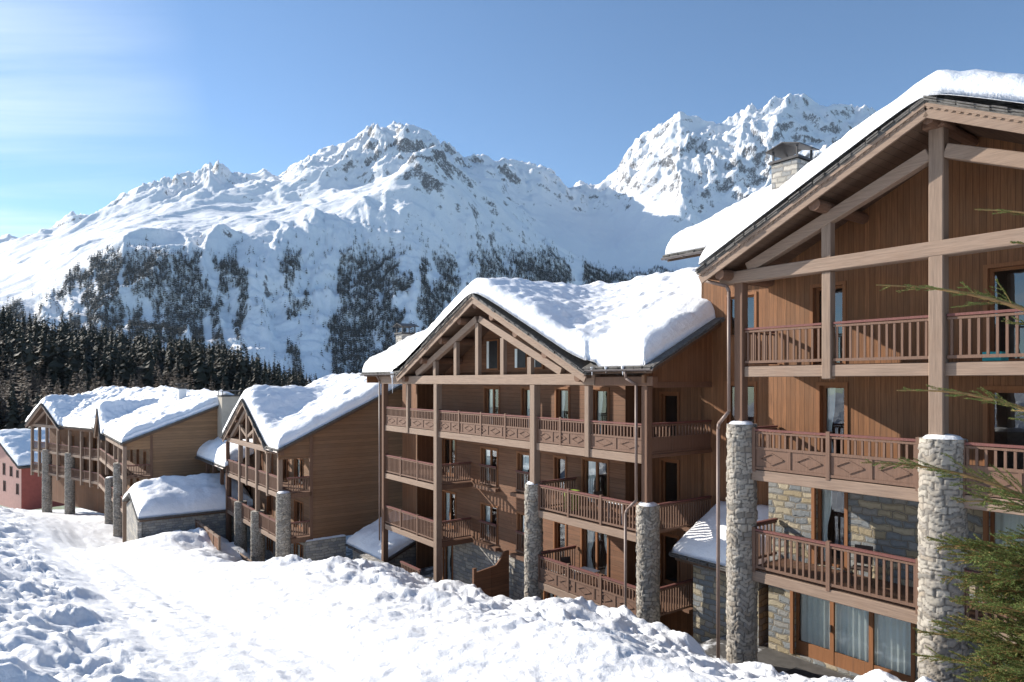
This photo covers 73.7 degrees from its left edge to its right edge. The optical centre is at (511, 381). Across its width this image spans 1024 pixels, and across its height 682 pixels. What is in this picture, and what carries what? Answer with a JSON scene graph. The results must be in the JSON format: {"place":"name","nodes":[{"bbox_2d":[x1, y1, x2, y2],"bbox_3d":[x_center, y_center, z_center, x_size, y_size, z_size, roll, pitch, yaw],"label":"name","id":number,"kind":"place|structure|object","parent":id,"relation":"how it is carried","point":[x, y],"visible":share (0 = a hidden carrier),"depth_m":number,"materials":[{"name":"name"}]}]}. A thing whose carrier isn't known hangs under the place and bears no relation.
{"place":"outdoors","nodes":[
{"label":"outdoors","id":0,"kind":"place"},
{"bbox_2d":[0,93,876,411],"bbox_3d":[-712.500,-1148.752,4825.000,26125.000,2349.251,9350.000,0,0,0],"label":"mountains","id":1,"kind":"structure","parent":0,"point":[394,183],"depth_m":3536.70,"materials":[{"name":"white snow"}]},
{"bbox_2d":[0,388,8,429],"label":"larch tree","id":2,"kind":"object","parent":1,"relation":"on","point":[3,410],"visible":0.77,"depth_m":188.55,"materials":[{"name":"green plant"}]},
{"bbox_2d":[2,385,20,428],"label":"spruce tree","id":3,"kind":"object","parent":1,"relation":"on","point":[12,422],"visible":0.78,"depth_m":184.11,"materials":[{"name":"green plant"}]},
{"bbox_2d":[2,376,20,421],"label":"larch tree","id":4,"kind":"object","parent":1,"relation":"on","point":[10,381],"visible":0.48,"depth_m":198.77,"materials":[{"name":"plant"}]},
{"bbox_2d":[6,383,18,417],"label":"spruce tree","id":5,"kind":"object","parent":1,"relation":"on","point":[12,384],"visible":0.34,"depth_m":198.32,"materials":[{"name":"green plant"}]},
{"bbox_2d":[17,385,31,428],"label":"spruce tree","id":6,"kind":"object","parent":1,"relation":"on","point":[24,414],"visible":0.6,"depth_m":182.14,"materials":[{"name":"green plant"}]},
{"bbox_2d":[15,388,34,428],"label":"larch tree","id":7,"kind":"object","parent":1,"relation":"on","point":[32,406],"visible":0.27,"depth_m":188.20,"materials":[{"name":"plant"}]},
{"bbox_2d":[28,390,38,428],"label":"spruce tree","id":8,"kind":"object","parent":1,"relation":"on","point":[37,401],"visible":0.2,"depth_m":175.47,"materials":[{"name":"green plant"}]},
{"bbox_2d":[54,383,60,394],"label":"larch tree","id":9,"kind":"object","parent":1,"relation":"on","point":[57,389],"visible":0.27,"depth_m":191.32,"materials":[{"name":"plant"}]},
{"bbox_2d":[83,373,89,392],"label":"spruce tree","id":10,"kind":"object","parent":1,"relation":"on","point":[87,386],"visible":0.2,"depth_m":201.05,"materials":[{"name":"green plant"}]},
{"bbox_2d":[0,326,305,425],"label":"larch stand","id":11,"kind":"object","parent":1,"relation":"on","point":[19,394],"visible":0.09,"depth_m":214.65,"materials":[{"name":"plant"}]},
{"bbox_2d":[0,304,316,406],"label":"hill forest","id":12,"kind":"object","parent":1,"relation":"on","point":[120,362],"visible":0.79,"depth_m":237.26,"materials":[{"name":"green plant"}]},
{"bbox_2d":[238,377,244,394],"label":"spruce tree","id":13,"kind":"object","parent":1,"relation":"on","point":[241,387],"visible":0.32,"depth_m":201.87,"materials":[{"name":"green plant"}]},
{"bbox_2d":[0,222,673,379],"bbox_3d":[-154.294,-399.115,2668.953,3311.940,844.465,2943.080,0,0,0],"label":"mountain forest","id":14,"kind":"object","parent":1,"relation":"on","point":[177,329],"visible":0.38,"depth_m":2279.27,"materials":[{"name":"green plant"}]},
{"bbox_2d":[0,507,935,681],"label":"snow ground","id":15,"kind":"structure","parent":0,"point":[86,595],"depth_m":16.38,"materials":[{"name":"white snow"}]},
{"bbox_2d":[0,427,63,509],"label":"red house","id":16,"kind":"structure","parent":15,"relation":"on","point":[20,486],"depth_m":107.11,"materials":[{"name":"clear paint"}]},
{"bbox_2d":[3,480,5,491],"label":"window","id":17,"kind":"structure","parent":16,"relation":"in","point":[4,482],"depth_m":109.35,"materials":[{"name":"white glass"}]},
{"bbox_2d":[16,483,18,494],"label":"window","id":18,"kind":"structure","parent":16,"relation":"in","point":[17,485],"depth_m":106.19,"materials":[{"name":"white glass"}]},
{"bbox_2d":[24,385,173,513],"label":"chalet","id":19,"kind":"object","parent":15,"relation":"on","point":[68,469],"visible":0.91,"depth_m":82.98,"materials":[{"name":"brown wood"}]},
{"bbox_2d":[93,437,96,452],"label":"door","id":20,"kind":"structure","parent":19,"relation":"in","point":[93,437],"depth_m":81.46,"materials":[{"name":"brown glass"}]},
{"bbox_2d":[93,460,96,474],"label":"door","id":21,"kind":"structure","parent":19,"relation":"in","point":[93,460],"depth_m":81.46,"materials":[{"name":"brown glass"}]},
{"bbox_2d":[91,384,252,541],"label":"chalet","id":22,"kind":"object","parent":15,"relation":"on","point":[167,433],"visible":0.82,"depth_m":60.23,"materials":[{"name":"beige"}]},
{"bbox_2d":[136,449,138,465],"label":"door","id":23,"kind":"structure","parent":22,"relation":"in","point":[137,450],"depth_m":64.63,"materials":[{"name":"brown wood"}]},
{"bbox_2d":[143,450,145,469],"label":"door","id":24,"kind":"structure","parent":22,"relation":"in","point":[143,450],"depth_m":61.38,"materials":[{"name":"brown wood"}]},
{"bbox_2d":[122,473,252,547],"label":"shelter","id":25,"kind":"object","parent":15,"relation":"on","point":[159,505],"visible":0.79,"depth_m":52.33,"materials":[{"name":"stone"}]},
{"bbox_2d":[195,520,220,550],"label":"wooden fence","id":26,"kind":"object","parent":15,"relation":"on","point":[215,538],"visible":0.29,"depth_m":47.42,"materials":[{"name":"brown wood"}]},
{"bbox_2d":[238,551,251,561],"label":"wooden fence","id":27,"kind":"object","parent":15,"relation":"on","point":[244,558],"visible":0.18,"depth_m":46.21,"materials":[{"name":"brown wood"}]},
{"bbox_2d":[194,373,401,561],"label":"chalet","id":28,"kind":"object","parent":15,"relation":"on","point":[307,475],"visible":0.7,"depth_m":45.74,"materials":[{"name":"brown wood"}]},
{"bbox_2d":[247,485,251,497],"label":"door","id":29,"kind":"structure","parent":28,"relation":"in","point":[248,487],"depth_m":56.18,"materials":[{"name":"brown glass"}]},
{"bbox_2d":[260,451,262,470],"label":"door","id":30,"kind":"structure","parent":28,"relation":"in","point":[260,451],"depth_m":51.88,"materials":[{"name":"brown wood"}]},
{"bbox_2d":[267,495,272,515],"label":"door","id":31,"kind":"structure","parent":28,"relation":"in","point":[271,512],"depth_m":50.52,"materials":[{"name":"brown wood"}]},
{"bbox_2d":[267,537,272,553],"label":"door","id":32,"kind":"structure","parent":28,"relation":"in","point":[271,549],"depth_m":50.74,"materials":[{"name":"brown wood"}]},
{"bbox_2d":[271,453,272,473],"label":"door","id":33,"kind":"structure","parent":28,"relation":"in","point":[272,453],"depth_m":49.93,"materials":[{"name":"brown wood"}]},
{"bbox_2d":[284,459,288,481],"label":"door","id":34,"kind":"structure","parent":28,"relation":"in","point":[287,460],"depth_m":47.81,"materials":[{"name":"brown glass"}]},
{"bbox_2d":[294,458,302,487],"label":"door","id":35,"kind":"structure","parent":28,"relation":"in","point":[300,461],"depth_m":46.11,"materials":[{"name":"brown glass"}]},
{"bbox_2d":[294,499,302,530],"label":"door","id":36,"kind":"structure","parent":28,"relation":"in","point":[301,503],"depth_m":45.62,"materials":[{"name":"brown wood"}]},
{"bbox_2d":[294,543,302,557],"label":"door","id":37,"kind":"structure","parent":28,"relation":"in","point":[300,547],"depth_m":46.11,"materials":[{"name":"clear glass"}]},
{"bbox_2d":[344,511,415,569],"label":"lean to","id":38,"kind":"object","parent":15,"relation":"on","point":[365,540],"visible":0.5,"depth_m":40.81,"materials":[{"name":"stone"}]},
{"bbox_2d":[360,554,420,574],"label":"terrace wall","id":39,"kind":"structure","parent":15,"relation":"on","point":[368,557],"depth_m":34.35,"materials":[{"name":"grey stone"}]},
{"bbox_2d":[472,550,508,596],"bbox_3d":[-0.963,9.675,31.549,2.000,3.450,0.140,0,0,-37],"label":"wooden screen","id":40,"kind":"object","parent":15,"relation":"on","point":[492,581],"visible":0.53,"depth_m":31.65,"materials":[{"name":"brown wood"}]},
{"bbox_2d":[359,267,733,636],"bbox_3d":[2.957,3.249,36.882,15.654,16.703,26.310,0,0,-37],"label":"chalet","id":41,"kind":"object","parent":15,"relation":"on","point":[532,419],"visible":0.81,"depth_m":27.87,"materials":[{"name":"brown wood"}]},
{"bbox_2d":[442,546,452,579],"bbox_3d":[-3.354,9.705,36.934,0.330,2.390,1.080,0,0,-37],"label":"window","id":42,"kind":"structure","parent":41,"relation":"in","point":[449,547],"depth_m":37.24,"materials":[{"name":"brown glass"}]},
{"bbox_2d":[442,438,455,477],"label":"door","id":43,"kind":"structure","parent":41,"relation":"in","point":[442,438],"depth_m":36.83,"materials":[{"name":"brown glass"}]},
{"bbox_2d":[442,490,455,530],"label":"door","id":44,"kind":"structure","parent":41,"relation":"in","point":[447,494],"depth_m":37.29,"materials":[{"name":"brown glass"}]},
{"bbox_2d":[480,446,497,486],"bbox_3d":[-1.019,4.190,33.778,0.331,1.860,1.530,0,0,-37],"label":"door","id":45,"kind":"structure","parent":41,"relation":"in","point":[489,450],"depth_m":34.10,"materials":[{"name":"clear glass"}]},
{"bbox_2d":[480,502,497,544],"bbox_3d":[-1.019,6.995,33.778,0.331,1.870,1.530,0,0,-37],"label":"door","id":46,"kind":"structure","parent":41,"relation":"in","point":[489,507],"depth_m":34.10,"materials":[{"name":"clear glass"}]},
{"bbox_2d":[483,386,499,423],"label":"door","id":47,"kind":"structure","parent":41,"relation":"in","point":[490,389],"depth_m":33.98,"materials":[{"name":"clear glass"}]},
{"bbox_2d":[486,339,499,369],"bbox_3d":[-0.946,-1.285,33.335,0.130,1.490,1.010,0,0,-37],"label":"window","id":48,"kind":"structure","parent":41,"relation":"in","point":[492,346],"depth_m":33.23,"materials":[{"name":"wood"}]},
{"bbox_2d":[516,511,524,550],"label":"door","id":49,"kind":"structure","parent":41,"relation":"in","point":[517,512],"depth_m":31.82,"materials":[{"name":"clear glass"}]},
{"bbox_2d":[514,347,527,369],"bbox_3d":[0.412,-1.060,31.495,0.130,1.040,0.940,0,0,-36],"label":"window","id":50,"kind":"structure","parent":41,"relation":"in","point":[520,357],"depth_m":31.51,"materials":[{"name":"glass"}]},
{"bbox_2d":[516,451,529,490],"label":"door","id":51,"kind":"structure","parent":41,"relation":"in","point":[526,456],"depth_m":31.80,"materials":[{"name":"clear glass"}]},
{"bbox_2d":[520,387,529,427],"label":"door","id":52,"kind":"structure","parent":41,"relation":"in","point":[521,388],"depth_m":31.57,"materials":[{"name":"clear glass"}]},
{"bbox_2d":[532,346,543,368],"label":"window","id":53,"kind":"structure","parent":41,"relation":"in","point":[538,365],"depth_m":30.39,"materials":[{"name":"glass"}]},
{"bbox_2d":[543,590,555,599],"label":"window","id":54,"kind":"structure","parent":41,"relation":"in","point":[545,594],"depth_m":30.24,"materials":[{"name":"brown wood"}]},
{"bbox_2d":[553,455,566,499],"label":"door","id":55,"kind":"structure","parent":41,"relation":"in","point":[554,456],"depth_m":29.65,"materials":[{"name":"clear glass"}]},
{"bbox_2d":[553,521,566,560],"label":"door","id":56,"kind":"structure","parent":41,"relation":"in","point":[554,523],"depth_m":29.68,"materials":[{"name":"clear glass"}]},
{"bbox_2d":[554,387,569,430],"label":"door","id":57,"kind":"structure","parent":41,"relation":"in","point":[562,389],"depth_m":29.58,"materials":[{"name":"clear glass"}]},
{"bbox_2d":[561,556,572,575],"bbox_3d":[2.246,7.524,27.157,0.440,0.953,0.565,0,0,-21],"label":"garden chair","id":58,"kind":"object","parent":41,"relation":"on","point":[567,559],"visible":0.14,"depth_m":27.36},
{"bbox_2d":[574,566,599,578],"bbox_3d":[2.864,7.640,26.295,0.700,0.720,0.800,0,0,-42],"label":"garden table","id":59,"kind":"object","parent":41,"relation":"on","point":[591,569],"visible":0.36,"depth_m":26.34,"materials":[{"name":"white paint"}]},
{"bbox_2d":[580,528,608,576],"bbox_3d":[3.451,6.920,27.737,0.330,2.020,1.660,0,0,-37],"label":"door","id":60,"kind":"structure","parent":41,"relation":"in","point":[590,534],"depth_m":28.18,"materials":[{"name":"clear glass"}]},
{"bbox_2d":[581,457,608,508],"bbox_3d":[3.466,4.125,27.717,0.330,1.990,1.610,0,0,-37],"label":"door","id":61,"kind":"structure","parent":41,"relation":"in","point":[593,462],"depth_m":28.12,"materials":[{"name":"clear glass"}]},
{"bbox_2d":[593,387,608,433],"bbox_3d":[3.650,1.335,27.468,0.330,2.170,1.030,0,0,-37],"label":"door","id":62,"kind":"structure","parent":41,"relation":"in","point":[600,390],"depth_m":27.74,"materials":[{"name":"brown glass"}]},
{"bbox_2d":[659,392,679,436],"bbox_3d":[6.159,1.415,26.495,0.205,2.010,0.980,0,0,-37],"label":"door","id":63,"kind":"structure","parent":41,"relation":"in","point":[665,394],"depth_m":26.77,"materials":[{"name":"brown wood"}]},
{"bbox_2d":[659,458,679,514],"bbox_3d":[6.159,4.065,26.495,0.205,2.110,0.980,0,0,-37],"label":"door","id":64,"kind":"structure","parent":41,"relation":"in","point":[665,460],"depth_m":26.77,"materials":[{"name":"brown wood"}]},
{"bbox_2d":[659,533,679,588],"bbox_3d":[6.159,6.920,26.495,0.205,2.020,0.980,0,0,-37],"label":"door","id":65,"kind":"structure","parent":41,"relation":"in","point":[666,581],"depth_m":26.77,"materials":[{"name":"brown wood"}]},
{"bbox_2d":[669,501,768,645],"bbox_3d":[7.254,7.750,22.325,2.664,7.300,3.395,0,0,-37],"label":"lean to","id":66,"kind":"object","parent":15,"relation":"on","point":[695,545],"visible":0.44,"depth_m":22.11,"materials":[{"name":"stone"}]},
{"bbox_2d":[661,69,1023,681],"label":"chalet","id":67,"kind":"object","parent":15,"relation":"on","point":[825,352],"visible":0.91,"depth_m":17.10,"materials":[{"name":"wood"}]},
{"bbox_2d":[724,291,756,336],"bbox_3d":[7.969,-2.295,23.670,0.205,1.490,1.280,0,0,-37],"label":"window","id":68,"kind":"structure","parent":67,"relation":"in","point":[750,294],"depth_m":24.04,"materials":[{"name":"brown wood"}]},
{"bbox_2d":[724,381,756,423],"bbox_3d":[7.969,0.755,23.670,0.205,1.490,1.280,0,0,-37],"label":"window","id":69,"kind":"structure","parent":67,"relation":"in","point":[750,383],"depth_m":24.04,"materials":[{"name":"brown wood"}]},
{"bbox_2d":[810,281,845,364],"bbox_3d":[8.797,-1.575,18.903,0.265,2.270,1.030,0,0,-37],"label":"window","id":70,"kind":"structure","parent":67,"relation":"in","point":[843,283],"depth_m":19.18,"materials":[{"name":"brown wood"}]},
{"bbox_2d":[811,488,847,571],"bbox_3d":[8.878,3.990,18.900,0.391,2.280,1.030,0,0,-37],"label":"window","id":71,"kind":"structure","parent":67,"relation":"in","point":[824,506],"depth_m":19.18,"materials":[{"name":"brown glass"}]},
{"bbox_2d":[816,382,847,453],"bbox_3d":[8.922,1.205,18.840,0.391,2.350,0.880,0,0,-37],"label":"window","id":72,"kind":"structure","parent":67,"relation":"in","point":[828,387],"depth_m":19.05,"materials":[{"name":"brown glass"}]},
{"bbox_2d":[790,591,914,681],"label":"door","id":73,"kind":"structure","parent":67,"relation":"in","point":[860,642],"depth_m":18.56,"materials":[{"name":"clear glass"}]},
{"bbox_2d":[850,544,872,585],"bbox_3d":[8.850,4.674,17.255,0.440,0.953,0.565,0,0,36],"label":"garden chair","id":74,"kind":"object","parent":67,"relation":"on","point":[865,547],"visible":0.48,"depth_m":17.34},
{"bbox_2d":[983,260,1023,360],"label":"window","id":75,"kind":"structure","parent":67,"relation":"in","point":[998,266],"depth_m":15.80,"materials":[{"name":"brown wood"}]},
{"bbox_2d":[983,386,1023,466],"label":"window","id":76,"kind":"structure","parent":67,"relation":"in","point":[994,389],"depth_m":15.78,"materials":[{"name":"brown wood"}]},
{"bbox_2d":[983,511,1023,602],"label":"window","id":77,"kind":"structure","parent":67,"relation":"in","point":[998,521],"depth_m":15.78,"materials":[{"name":"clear glass"}]},
{"bbox_2d":[990,659,1020,681],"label":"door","id":78,"kind":"structure","parent":67,"relation":"in","point":[993,662],"depth_m":15.67,"materials":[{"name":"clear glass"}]},
{"bbox_2d":[860,209,1023,681],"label":"spruce tree","id":79,"kind":"object","parent":15,"relation":"on","point":[1007,560],"visible":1,"depth_m":7.90,"materials":[{"name":"green plant"}]},
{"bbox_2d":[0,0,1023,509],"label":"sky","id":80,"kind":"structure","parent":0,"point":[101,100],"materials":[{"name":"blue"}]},
{"bbox_2d":[593,491,609,517],"bbox_3d":[3.392,4.674,25.767,0.440,0.953,0.565,0,0,-27],"label":"garden chair","id":81,"kind":"object","parent":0,"point":[598,493],"visible":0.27,"depth_m":25.91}
]}

